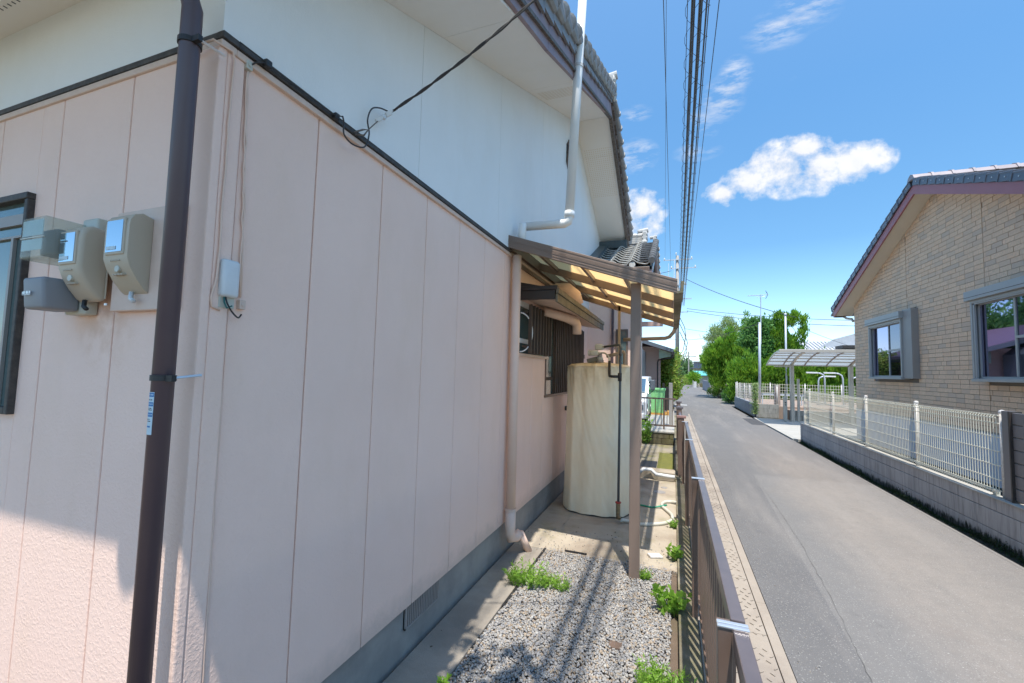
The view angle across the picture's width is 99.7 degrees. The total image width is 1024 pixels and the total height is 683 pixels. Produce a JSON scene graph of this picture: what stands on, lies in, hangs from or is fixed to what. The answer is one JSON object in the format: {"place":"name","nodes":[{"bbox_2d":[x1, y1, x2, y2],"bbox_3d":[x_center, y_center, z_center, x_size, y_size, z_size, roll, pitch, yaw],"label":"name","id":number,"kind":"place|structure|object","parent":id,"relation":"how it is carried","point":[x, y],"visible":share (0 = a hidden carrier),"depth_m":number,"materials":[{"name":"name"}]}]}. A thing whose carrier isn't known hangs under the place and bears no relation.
{"place":"outdoors","nodes":[
{"label":"outdoors","id":0,"kind":"place"},
{"bbox_2d":[0,0,662,682],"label":"house","id":1,"kind":"structure","parent":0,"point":[354,358],"depth_m":2.00,"materials":[{"name":"pink paint"}]},
{"bbox_2d":[0,191,35,414],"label":"window","id":2,"kind":"structure","parent":1,"relation":"in","point":[15,209],"depth_m":1.96,"materials":[{"name":"glass"}]},
{"bbox_2d":[22,276,97,315],"bbox_3d":[-1.767,-0.174,1.690,0.175,0.130,0.160,0,-4,21],"label":"breaker box","id":3,"kind":"object","parent":1,"relation":"attached to","point":[44,293],"visible":0.73,"depth_m":1.64,"materials":[{"name":"grey plastic"}]},
{"bbox_2d":[20,218,107,258],"bbox_3d":[-1.761,-0.359,1.699,0.230,0.270,0.165,0,-4,21],"label":"smart meter","id":4,"kind":"object","parent":1,"relation":"attached to","point":[47,244],"visible":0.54,"depth_m":1.66,"materials":[{"name":"white"}]},
{"bbox_2d":[58,227,107,310],"bbox_3d":[-1.643,-0.277,1.657,0.146,0.320,0.114,0,-4,21],"label":"electricity meter","id":5,"kind":"object","parent":1,"relation":"attached to","point":[83,271],"visible":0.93,"depth_m":1.62,"materials":[{"name":"grey plastic"}]},
{"bbox_2d":[58,232,75,261],"bbox_3d":[-1.660,-0.352,1.611,0.092,0.109,0.003,0,-4,21],"label":"meter window","id":6,"kind":"structure","parent":5,"relation":"in","point":[67,241],"depth_m":1.61,"materials":[{"name":"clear glass"}]},
{"bbox_2d":[110,206,188,311],"bbox_3d":[-1.356,-0.306,1.617,0.385,0.385,0.028,0,-4,21],"label":"meter board","id":7,"kind":"object","parent":1,"relation":"attached to","point":[120,302],"visible":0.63,"depth_m":1.59,"materials":[{"name":"pink paint"}]},
{"bbox_2d":[103,214,153,302],"bbox_3d":[-1.406,-0.302,1.592,0.146,0.325,0.114,0,-4,21],"label":"electricity meter","id":8,"kind":"object","parent":7,"relation":"attached to","point":[127,250],"visible":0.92,"depth_m":1.56,"materials":[{"name":"grey plastic"}]},
{"bbox_2d":[105,219,123,252],"bbox_3d":[-1.423,-0.377,1.546,0.092,0.114,0.003,0,-4,21],"label":"meter window","id":9,"kind":"structure","parent":8,"relation":"in","point":[114,236],"depth_m":1.54,"materials":[{"name":"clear glass"}]},
{"bbox_2d":[126,0,224,682],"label":"downpipe","id":10,"kind":"object","parent":1,"relation":"attached to","point":[163,377],"visible":1,"depth_m":1.40,"materials":[{"name":"brown plastic"}]},
{"bbox_2d":[201,314,227,682],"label":"wall cable","id":11,"kind":"object","parent":1,"relation":"attached to","point":[206,623],"depth_m":1.54,"materials":[{"name":"plastic"}]},
{"bbox_2d":[202,38,235,310],"bbox_3d":[-1.107,-0.601,1.539,0.156,0.973,0.083,3,-4,-19],"label":"wall cable","id":12,"kind":"object","parent":1,"relation":"attached to","point":[225,172],"depth_m":1.57,"materials":[{"name":"plastic"}]},
{"bbox_2d":[218,259,241,317],"bbox_3d":[-1.044,-0.195,1.609,0.035,0.213,0.097,0,-4,21],"label":"cable box","id":13,"kind":"object","parent":1,"relation":"attached to","point":[228,281],"visible":1,"depth_m":1.58,"materials":[{"name":"white plastic"}]},
{"bbox_2d":[236,300,245,309],"bbox_3d":[-1.035,-0.140,1.651,0.023,0.035,0.024,0,-4,21],"label":"cable clamp","id":14,"kind":"object","parent":1,"relation":"attached to","point":[240,304],"visible":1,"depth_m":1.64,"materials":[{"name":"pink paint"}]},
{"bbox_2d":[239,71,249,297],"bbox_3d":[-1.032,-0.608,1.662,0.011,0.881,0.041,0,-4,21],"label":"wall cable","id":15,"kind":"object","parent":1,"relation":"attached to","point":[241,258],"depth_m":1.66,"materials":[{"name":"plastic"}]},
{"bbox_2d":[244,59,252,71],"bbox_3d":[-1.023,-1.071,1.675,0.026,0.035,0.026,0,-4,21],"label":"cable clamp","id":16,"kind":"object","parent":1,"relation":"attached to","point":[248,66],"visible":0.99,"depth_m":1.67,"materials":[{"name":"beige plastic"}]},
{"bbox_2d":[252,0,535,147],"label":"service cable","id":17,"kind":"object","parent":1,"relation":"attached to","point":[267,63],"visible":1,"depth_m":2.29,"materials":[{"name":"black plastic"}]},
{"bbox_2d":[504,255,531,551],"bbox_3d":[0.101,0.621,4.345,0.323,2.978,0.112,4,-5,-34],"label":"downpipe","id":18,"kind":"object","parent":1,"relation":"attached to","point":[512,534],"visible":1,"depth_m":4.25,"materials":[{"name":"pink paint"}]},
{"bbox_2d":[519,300,551,358],"bbox_3d":[0.303,-0.110,5.119,0.157,0.605,1.160,0,-4,21],"label":"air conditioner unit","id":19,"kind":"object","parent":1,"relation":"in","point":[535,341],"depth_m":4.88,"materials":[{"name":"brown metal"}]},
{"bbox_2d":[518,0,586,238],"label":"vent pipe","id":20,"kind":"object","parent":1,"relation":"attached to","point":[524,227],"visible":0.94,"depth_m":4.34,"materials":[{"name":"white paint"}]},
{"bbox_2d":[544,318,583,397],"bbox_3d":[0.865,0.261,6.759,0.060,1.100,2.530,0,-4,21],"label":"window","id":21,"kind":"structure","parent":1,"relation":"in","point":[567,347],"depth_m":6.29,"materials":[{"name":"brown metal"}]},
{"bbox_2d":[508,235,683,580],"bbox_3d":[1.228,0.642,5.378,1.640,3.196,3.156,0,-4,21],"label":"side canopy","id":22,"kind":"object","parent":1,"relation":"attached to","point":[637,294],"visible":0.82,"depth_m":4.10,"materials":[{"name":"brown metal"}]},
{"bbox_2d":[616,329,627,364],"bbox_3d":[2.053,0.205,8.078,0.220,0.870,0.038,0,-4,21],"label":"wing window","id":23,"kind":"structure","parent":1,"relation":"in","point":[624,332],"depth_m":8.07,"materials":[{"name":"glass"}]},
{"bbox_2d":[382,544,542,682],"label":"concrete strip","id":24,"kind":"object","parent":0,"point":[464,622],"visible":0.69,"depth_m":3.02,"materials":[{"name":"concrete"}]},
{"bbox_2d":[448,547,679,682],"bbox_3d":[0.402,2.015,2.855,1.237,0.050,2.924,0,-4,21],"label":"gravel","id":25,"kind":"structure","parent":0,"point":[580,567],"depth_m":3.02,"materials":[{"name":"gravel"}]},
{"bbox_2d":[436,672,451,682],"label":"weed clump","id":26,"kind":"object","parent":25,"relation":"on","point":[444,680],"visible":1,"depth_m":2.44,"materials":[{"name":"green plant"}]},
{"bbox_2d":[501,556,548,589],"bbox_3d":[0.126,1.968,3.666,0.416,0.169,0.359,0,-4,21],"label":"weed clump","id":27,"kind":"object","parent":25,"relation":"on","point":[516,575],"visible":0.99,"depth_m":3.62,"materials":[{"name":"green plant"}]},
{"bbox_2d":[541,572,571,591],"bbox_3d":[0.359,2.018,3.636,0.282,0.118,0.265,2,-4,-1],"label":"weed clump","id":28,"kind":"object","parent":25,"relation":"on","point":[555,582],"visible":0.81,"depth_m":3.61,"materials":[{"name":"green plant"}]},
{"bbox_2d":[639,569,654,580],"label":"weed clump","id":29,"kind":"object","parent":25,"relation":"on","point":[647,575],"visible":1,"depth_m":3.79,"materials":[{"name":"green plant"}]},
{"bbox_2d":[632,653,697,682],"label":"weed clump","id":30,"kind":"object","parent":25,"relation":"on","point":[656,676],"visible":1,"depth_m":2.48,"materials":[{"name":"green plant"}]},
{"bbox_2d":[649,583,691,616],"bbox_3d":[1.210,1.959,3.273,0.218,0.231,0.282,4,-5,-38],"label":"weed clump","id":31,"kind":"object","parent":25,"relation":"on","point":[676,602],"visible":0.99,"depth_m":3.27,"materials":[{"name":"green plant"}]},
{"bbox_2d":[514,478,677,575],"bbox_3d":[1.389,2.333,5.891,1.595,0.200,3.590,0,-4,21],"label":"yard concrete","id":32,"kind":"object","parent":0,"point":[556,514],"visible":0.43,"depth_m":4.89,"materials":[{"name":"concrete"}]},
{"bbox_2d":[563,344,629,519],"bbox_3d":[1.145,1.128,5.767,0.922,2.175,0.963,0,-4,21],"label":"covered tank","id":33,"kind":"object","parent":32,"relation":"on","point":[596,472],"visible":0.95,"depth_m":5.48,"materials":[{"name":"beige fabric"}]},
{"bbox_2d":[518,528,676,572],"bbox_3d":[0.876,2.118,4.488,1.571,0.033,0.707,0,-4,21],"label":"loose grit","id":34,"kind":"object","parent":32,"relation":"on","point":[596,551],"visible":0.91,"depth_m":4.46,"materials":[{"name":"gravel"}]},
{"bbox_2d":[606,350,626,364],"bbox_3d":[1.619,1.214,6.741,0.318,2.156,0.056,0,-4,21],"label":"insulated pipe","id":35,"kind":"object","parent":32,"relation":"on","point":[624,353],"visible":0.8,"depth_m":6.75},
{"bbox_2d":[619,500,675,525],"bbox_3d":[1.883,2.184,5.486,0.437,0.071,1.321,-2,-5,44],"label":"drain hose","id":36,"kind":"object","parent":32,"relation":"on","point":[664,508],"visible":0.83,"depth_m":5.17,"materials":[{"name":"plastic"}]},
{"bbox_2d":[647,553,662,558],"bbox_3d":[1.410,2.112,4.257,0.137,0.024,0.088,1,-4,2],"label":"broken stone","id":37,"kind":"object","parent":32,"relation":"on","point":[656,555],"visible":1,"depth_m":4.23,"materials":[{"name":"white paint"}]},
{"bbox_2d":[640,467,674,478],"bbox_3d":[2.418,2.239,7.352,0.667,0.161,0.126,1,-4,14],"label":"white edging pipe","id":38,"kind":"object","parent":32,"relation":"on","point":[657,474],"visible":0.83,"depth_m":7.31,"materials":[{"name":"plastic"}]},
{"bbox_2d":[665,542,683,560],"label":"weed clump","id":39,"kind":"object","parent":32,"relation":"on","point":[675,553],"visible":1,"depth_m":4.17,"materials":[{"name":"green plant"}]},
{"bbox_2d":[642,349,645,375],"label":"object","id":40,"kind":"structure","parent":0,"point":[643,363],"depth_m":17.43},
{"bbox_2d":[640,460,656,467],"bbox_3d":[2.652,2.427,8.414,0.310,0.012,1.080,0,-4,21],"label":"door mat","id":41,"kind":"object","parent":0,"point":[647,463],"depth_m":8.58,"materials":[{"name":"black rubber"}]},
{"bbox_2d":[640,443,674,469],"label":"mossy yard","id":42,"kind":"structure","parent":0,"point":[649,452],"depth_m":10.08,"materials":[{"name":"concrete"}]},
{"bbox_2d":[642,415,653,443],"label":"weed clump","id":43,"kind":"object","parent":42,"relation":"on","point":[648,426],"visible":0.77,"depth_m":11.09,"materials":[{"name":"green plant"}]},
{"bbox_2d":[642,428,673,444],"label":"retaining wall","id":44,"kind":"structure","parent":42,"relation":"on","point":[659,436],"depth_m":11.10,"materials":[{"name":"concrete"}]},
{"bbox_2d":[657,453,673,469],"bbox_3d":[3.140,2.469,8.806,0.310,0.005,2.200,0,-4,21],"label":"moss patch","id":45,"kind":"object","parent":42,"relation":"on","point":[665,460],"visible":0.64,"depth_m":8.90,"materials":[{"name":"plant"}]},
{"bbox_2d":[642,411,673,445],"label":"parking slab","id":46,"kind":"structure","parent":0,"point":[658,419],"depth_m":13.50,"materials":[{"name":"concrete"}]},
{"bbox_2d":[642,376,654,420],"bbox_3d":[4.064,1.895,14.864,1.720,1.397,3.413,0,-4,21],"label":"parked van","id":47,"kind":"object","parent":46,"relation":"on","point":[648,384],"visible":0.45,"depth_m":13.70,"materials":[{"name":"white paint"}]},
{"bbox_2d":[642,397,675,428],"bbox_3d":[3.746,1.954,11.776,1.360,0.860,0.060,0,-4,21],"label":"cross fence","id":48,"kind":"object","parent":46,"relation":"on","point":[655,398],"visible":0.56,"depth_m":11.66,"materials":[{"name":"brown metal"}]},
{"bbox_2d":[651,410,668,415],"bbox_3d":[5.534,2.674,16.324,0.920,0.120,0.950,0,-4,21],"label":"pallet","id":49,"kind":"object","parent":46,"relation":"on","point":[667,413],"visible":0.29,"depth_m":15.88,"materials":[{"name":"orange wood"}]},
{"bbox_2d":[651,388,665,412],"bbox_3d":[5.456,2.226,16.414,0.730,0.900,0.860,0,-4,21],"label":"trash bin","id":50,"kind":"object","parent":49,"relation":"on","point":[658,392],"visible":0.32,"depth_m":16.01,"materials":[{"name":"plastic"}]},
{"bbox_2d":[662,383,668,410],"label":"dark gate","id":51,"kind":"structure","parent":46,"relation":"on","point":[666,396],"depth_m":17.23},
{"bbox_2d":[669,383,672,424],"bbox_3d":[4.655,1.841,12.665,0.100,1.250,0.080,0,-4,21],"label":"fence post","id":52,"kind":"object","parent":46,"relation":"on","point":[670,403],"visible":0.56,"depth_m":12.63,"materials":[{"name":"grey concrete"}]},
{"bbox_2d":[673,392,690,416],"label":"road shoulder","id":53,"kind":"object","parent":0,"point":[685,411],"visible":0.07,"depth_m":24.08},
{"bbox_2d":[663,252,695,370],"bbox_3d":[15.083,-1.621,38.843,2.800,12.970,0.489,0,-4,21],"label":"utility pole","id":54,"kind":"object","parent":53,"relation":"on","point":[677,268],"visible":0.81,"depth_m":39.05,"materials":[{"name":"grey concrete"}]},
{"bbox_2d":[663,0,670,260],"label":"overhead wire","id":55,"kind":"object","parent":54,"relation":"attached to","point":[666,107],"visible":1,"depth_m":12.70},
{"bbox_2d":[679,0,694,289],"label":"cable bundle","id":56,"kind":"object","parent":54,"relation":"attached to","point":[691,28],"visible":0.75,"depth_m":10.38,"materials":[{"name":"rubber"}]},
{"bbox_2d":[682,0,702,301],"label":"cable bundle","id":57,"kind":"object","parent":54,"relation":"attached to","point":[695,81],"visible":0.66,"depth_m":10.07,"materials":[{"name":"rubber"}]},
{"bbox_2d":[682,0,709,304],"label":"cable bundle","id":58,"kind":"object","parent":54,"relation":"attached to","point":[701,79],"visible":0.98,"depth_m":9.85,"materials":[{"name":"rubber"}]},
{"bbox_2d":[687,0,719,271],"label":"overhead wire","id":59,"kind":"object","parent":54,"relation":"attached to","point":[706,110],"visible":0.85,"depth_m":11.66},
{"bbox_2d":[693,384,723,401],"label":"road verge","id":60,"kind":"structure","parent":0,"point":[699,387],"depth_m":48.16,"materials":[{"name":"concrete"}]},
{"bbox_2d":[685,371,702,385],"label":"garden shrub","id":61,"kind":"object","parent":60,"relation":"on","point":[693,376],"visible":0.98,"depth_m":63.94,"materials":[{"name":"green plant"}]},
{"bbox_2d":[690,361,702,370],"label":"distant house","id":62,"kind":"structure","parent":60,"relation":"on","point":[696,365],"depth_m":83.05,"materials":[{"name":"white tile"}]},
{"bbox_2d":[707,386,721,396],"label":"bush","id":63,"kind":"object","parent":60,"relation":"on","point":[712,392],"visible":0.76,"depth_m":35.24,"materials":[{"name":"green plant"}]},
{"bbox_2d":[697,325,737,397],"bbox_3d":[17.408,1.592,33.962,5.184,6.028,2.730,0,-4,21],"label":"juniper tree","id":64,"kind":"object","parent":60,"relation":"on","point":[715,354],"visible":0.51,"depth_m":33.87,"materials":[{"name":"green plant"}]},
{"bbox_2d":[700,312,739,353],"bbox_3d":[18.093,1.018,36.404,4.356,7.378,3.167,0,-4,21],"label":"pine tree","id":65,"kind":"object","parent":60,"relation":"on","point":[715,330],"visible":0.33,"depth_m":36.82,"materials":[{"name":"green plant"}]},
{"bbox_2d":[694,371,726,385],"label":"garage","id":66,"kind":"structure","parent":0,"point":[704,375],"depth_m":68.54,"materials":[{"name":"teal metal"}]},
{"bbox_2d":[724,402,738,409],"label":"side road","id":67,"kind":"structure","parent":0,"point":[732,404],"depth_m":27.31,"materials":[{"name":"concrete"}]},
{"bbox_2d":[762,308,810,399],"bbox_3d":[17.133,0.979,27.499,3.832,6.238,2.648,0,-4,21],"label":"juniper tree","id":68,"kind":"object","parent":67,"relation":"on","point":[794,342],"visible":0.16,"depth_m":27.08,"materials":[{"name":"green plant"}]},
{"bbox_2d":[723,346,856,402],"bbox_3d":[19.039,2.133,25.574,11.888,3.806,2.437,0,-4,21],"label":"clipped hedge","id":69,"kind":"object","parent":67,"relation":"on","point":[746,371],"visible":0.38,"depth_m":26.09,"materials":[{"name":"green plant"}]},
{"bbox_2d":[564,0,1023,365],"label":"sky","id":70,"kind":"structure","parent":0,"point":[820,114],"materials":[{"name":"blue"}]},
{"bbox_2d":[737,398,856,418],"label":"raised lot","id":71,"kind":"structure","parent":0,"point":[766,401],"depth_m":19.84,"materials":[{"name":"concrete"}]},
{"bbox_2d":[748,292,767,402],"bbox_3d":[12.175,0.250,21.329,0.894,5.565,0.300,0,-4,21],"label":"antenna mast","id":72,"kind":"object","parent":71,"relation":"on","point":[759,359],"visible":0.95,"depth_m":21.26,"materials":[{"name":"metal"}]},
{"bbox_2d":[784,313,787,396],"bbox_3d":[16.435,0.867,25.896,0.138,5.160,0.138,0,-4,21],"label":"steel pole","id":73,"kind":"object","parent":71,"relation":"on","point":[785,326],"visible":0.73,"depth_m":25.91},
{"bbox_2d":[735,397,848,422],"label":"block wall","id":74,"kind":"structure","parent":71,"relation":"on","point":[767,410],"depth_m":18.95,"materials":[{"name":"grey concrete"}]},
{"bbox_2d":[735,382,755,401],"bbox_3d":[12.008,2.586,22.310,0.067,0.865,6.605,0,-4,21],"label":"lot fence","id":75,"kind":"object","parent":74,"relation":"on","point":[743,394],"visible":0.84,"depth_m":22.42,"materials":[{"name":"metal"}]},
{"bbox_2d":[749,382,759,417],"bbox_3d":[10.743,2.565,19.047,0.477,1.569,0.498,0,-4,21],"label":"climbing plant","id":76,"kind":"object","parent":74,"relation":"attached to","point":[754,399],"visible":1,"depth_m":19.01,"materials":[{"name":"green plant"}]},
{"bbox_2d":[757,385,777,404],"bbox_3d":[11.293,2.353,19.075,0.778,0.865,0.066,0,-4,21],"label":"lot fence","id":77,"kind":"object","parent":74,"relation":"on","point":[776,392],"visible":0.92,"depth_m":18.98,"materials":[{"name":"metal"}]},
{"bbox_2d":[737,382,855,401],"bbox_3d":[17.223,2.853,23.901,8.569,0.975,0.076,0,-4,21],"label":"lot fence","id":78,"kind":"object","parent":71,"relation":"on","point":[805,388],"visible":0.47,"depth_m":24.28,"materials":[{"name":"metal"}]},
{"bbox_2d":[823,372,847,406],"bbox_3d":[15.123,2.226,20.074,1.050,1.570,0.400,0,-4,21],"label":"laundry stand","id":79,"kind":"object","parent":71,"relation":"on","point":[842,383],"visible":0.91,"depth_m":20.00,"materials":[{"name":"white metal"}]},
{"bbox_2d":[754,418,857,441],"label":"driveway","id":80,"kind":"structure","parent":0,"point":[789,429],"depth_m":15.62,"materials":[{"name":"concrete"}]},
{"bbox_2d":[783,397,787,421],"bbox_3d":[11.149,2.766,17.619,0.130,1.000,0.130,0,-4,21],"label":"intercom post","id":81,"kind":"object","parent":80,"relation":"on","point":[785,419],"visible":1,"depth_m":17.57,"materials":[{"name":"beige metal"}]},
{"bbox_2d":[766,349,855,424],"bbox_3d":[12.946,1.785,15.956,5.780,2.830,2.480,0,-4,21],"label":"carport","id":82,"kind":"object","parent":80,"relation":"on","point":[790,358],"visible":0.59,"depth_m":17.01,"materials":[{"name":"beige metal"}]},
{"bbox_2d":[675,381,1023,682],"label":"road","id":83,"kind":"structure","parent":0,"point":[858,580],"depth_m":4.03,"materials":[{"name":"asphalt"}]},
{"bbox_2d":[847,438,1002,495],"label":"side yard","id":84,"kind":"structure","parent":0,"point":[975,480],"depth_m":7.99,"materials":[{"name":"concrete"}]},
{"bbox_2d":[831,163,1023,487],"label":"brick house","id":85,"kind":"structure","parent":0,"point":[930,298],"depth_m":8.08,"materials":[{"name":"beige"}]},
{"bbox_2d":[864,308,920,379],"bbox_3d":[8.766,0.118,10.026,0.214,1.510,2.120,0,-4,21],"label":"window","id":86,"kind":"structure","parent":85,"relation":"in","point":[893,338],"depth_m":9.76,"materials":[{"name":"grey glass"}]},
{"bbox_2d":[963,276,1023,382],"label":"window","id":87,"kind":"structure","parent":85,"relation":"in","point":[996,310],"depth_m":6.68,"materials":[{"name":"grey glass"}]},
{"bbox_3d":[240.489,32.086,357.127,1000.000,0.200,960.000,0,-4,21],"label":"ground","id":88,"kind":"structure","parent":0,"visible":0},
{"bbox_2d":[640,466,674,480],"bbox_3d":[2.069,2.406,7.713,1.590,0.330,0.300,0,-4,21],"label":"yard step","id":89,"kind":"object","parent":88,"relation":"on","point":[647,474],"visible":0.21,"depth_m":7.44,"materials":[{"name":"concrete"}]},
{"bbox_2d":[674,415,681,481],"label":"old kerb","id":90,"kind":"structure","parent":88,"relation":"on","point":[676,461],"depth_m":9.41,"materials":[{"name":"concrete"}]},
{"bbox_2d":[676,401,685,476],"bbox_3d":[3.678,1.984,9.471,0.150,1.090,4.470,0,-4,21],"label":"old road fence","id":91,"kind":"object","parent":90,"relation":"on","point":[680,418],"visible":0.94,"depth_m":7.42,"materials":[{"name":"brown metal"}]},
{"bbox_2d":[680,361,693,373],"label":"distant tree","id":92,"kind":"object","parent":88,"relation":"on","point":[685,365],"visible":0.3,"depth_m":128.27,"materials":[{"name":"green plant"}]},
{"bbox_2d":[676,480,703,682],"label":"kerb","id":93,"kind":"structure","parent":88,"relation":"on","point":[689,651],"depth_m":3.19,"materials":[{"name":"concrete"}]},
{"bbox_2d":[682,421,762,682],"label":"road fence","id":94,"kind":"object","parent":93,"relation":"on","point":[727,646],"visible":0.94,"depth_m":2.17,"materials":[{"name":"brown metal"}]},
{"bbox_2d":[719,388,750,402],"bbox_3d":[14.651,3.466,28.123,1.524,1.537,2.688,1,-4,3],"label":"bush","id":95,"kind":"object","parent":88,"relation":"on","point":[725,399],"visible":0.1,"depth_m":28.71,"materials":[{"name":"green plant"}]},
{"bbox_2d":[684,414,796,682],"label":"gutter","id":96,"kind":"object","parent":88,"relation":"on","point":[774,666],"visible":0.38,"depth_m":3.52,"materials":[{"name":"concrete"}]},
{"bbox_2d":[733,310,750,358],"bbox_3d":[16.626,0.944,30.484,1.906,6.636,2.272,0,-4,21],"label":"juniper tree","id":97,"kind":"object","parent":88,"relation":"on","point":[739,349],"visible":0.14,"depth_m":30.83,"materials":[{"name":"green plant"}]},
{"bbox_2d":[733,312,782,387],"bbox_3d":[16.058,1.226,28.257,3.155,6.243,3.101,3,-4,-22],"label":"juniper tree","id":98,"kind":"object","parent":88,"relation":"on","point":[748,338],"visible":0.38,"depth_m":27.82,"materials":[{"name":"green plant"}]},
{"bbox_2d":[796,334,854,401],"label":"tiled house","id":99,"kind":"structure","parent":88,"relation":"on","point":[849,340],"depth_m":35.00,"materials":[{"name":"white tile"}]},
{"bbox_2d":[792,440,1023,569],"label":"gutter edge","id":100,"kind":"object","parent":88,"relation":"on","point":[988,549],"visible":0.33,"depth_m":5.63,"materials":[{"name":"concrete"}]},
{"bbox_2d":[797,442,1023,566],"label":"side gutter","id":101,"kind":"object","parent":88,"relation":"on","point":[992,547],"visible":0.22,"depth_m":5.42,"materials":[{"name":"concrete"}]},
{"bbox_2d":[799,440,1023,566],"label":"wall foot moss","id":102,"kind":"object","parent":101,"relation":"on","point":[958,527],"depth_m":6.07,"materials":[{"name":"plant"}]},
{"bbox_2d":[800,423,1023,559],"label":"block wall","id":103,"kind":"structure","parent":88,"relation":"on","point":[975,509],"depth_m":6.00,"materials":[{"name":"grey concrete"}]},
{"bbox_2d":[803,389,808,423],"bbox_3d":[8.261,1.847,12.092,0.051,0.990,0.533,0,-4,21],"label":"end post","id":104,"kind":"object","parent":103,"relation":"on","point":[805,401],"visible":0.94,"depth_m":12.15,"materials":[{"name":"metal"}]},
{"bbox_2d":[807,389,1004,498],"bbox_3d":[6.852,1.550,8.369,0.093,1.015,7.510,0,-4,21],"label":"fence","id":105,"kind":"object","parent":103,"relation":"on","point":[857,417],"visible":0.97,"depth_m":6.62,"materials":[{"name":"metal"}]},
{"bbox_2d":[1001,411,1023,503],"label":"slat fence","id":106,"kind":"object","parent":103,"relation":"on","point":[1013,438],"visible":1,"depth_m":4.70,"materials":[{"name":"grey metal"}]},
{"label":"neighbour ground","id":107,"kind":"structure","parent":0,"visible":0},
{"bbox_2d":[642,341,674,387],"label":"neighbour house","id":108,"kind":"structure","parent":107,"relation":"on","point":[655,353],"depth_m":18.95,"materials":[{"name":"pink"}]},
{"bbox_2d":[661,354,688,408],"bbox_3d":[7.629,1.752,21.276,2.045,3.183,2.604,0,-4,21],"label":"leafy shrub","id":109,"kind":"object","parent":107,"relation":"on","point":[670,368],"visible":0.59,"depth_m":20.54,"materials":[{"name":"green plant"}]},
{"bbox_2d":[674,347,685,390],"bbox_3d":[9.020,1.857,24.283,1.481,3.115,2.668,0,-4,21],"label":"leafy shrub","id":110,"kind":"object","parent":107,"relation":"on","point":[680,355],"visible":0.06,"depth_m":23.96,"materials":[{"name":"green plant"}]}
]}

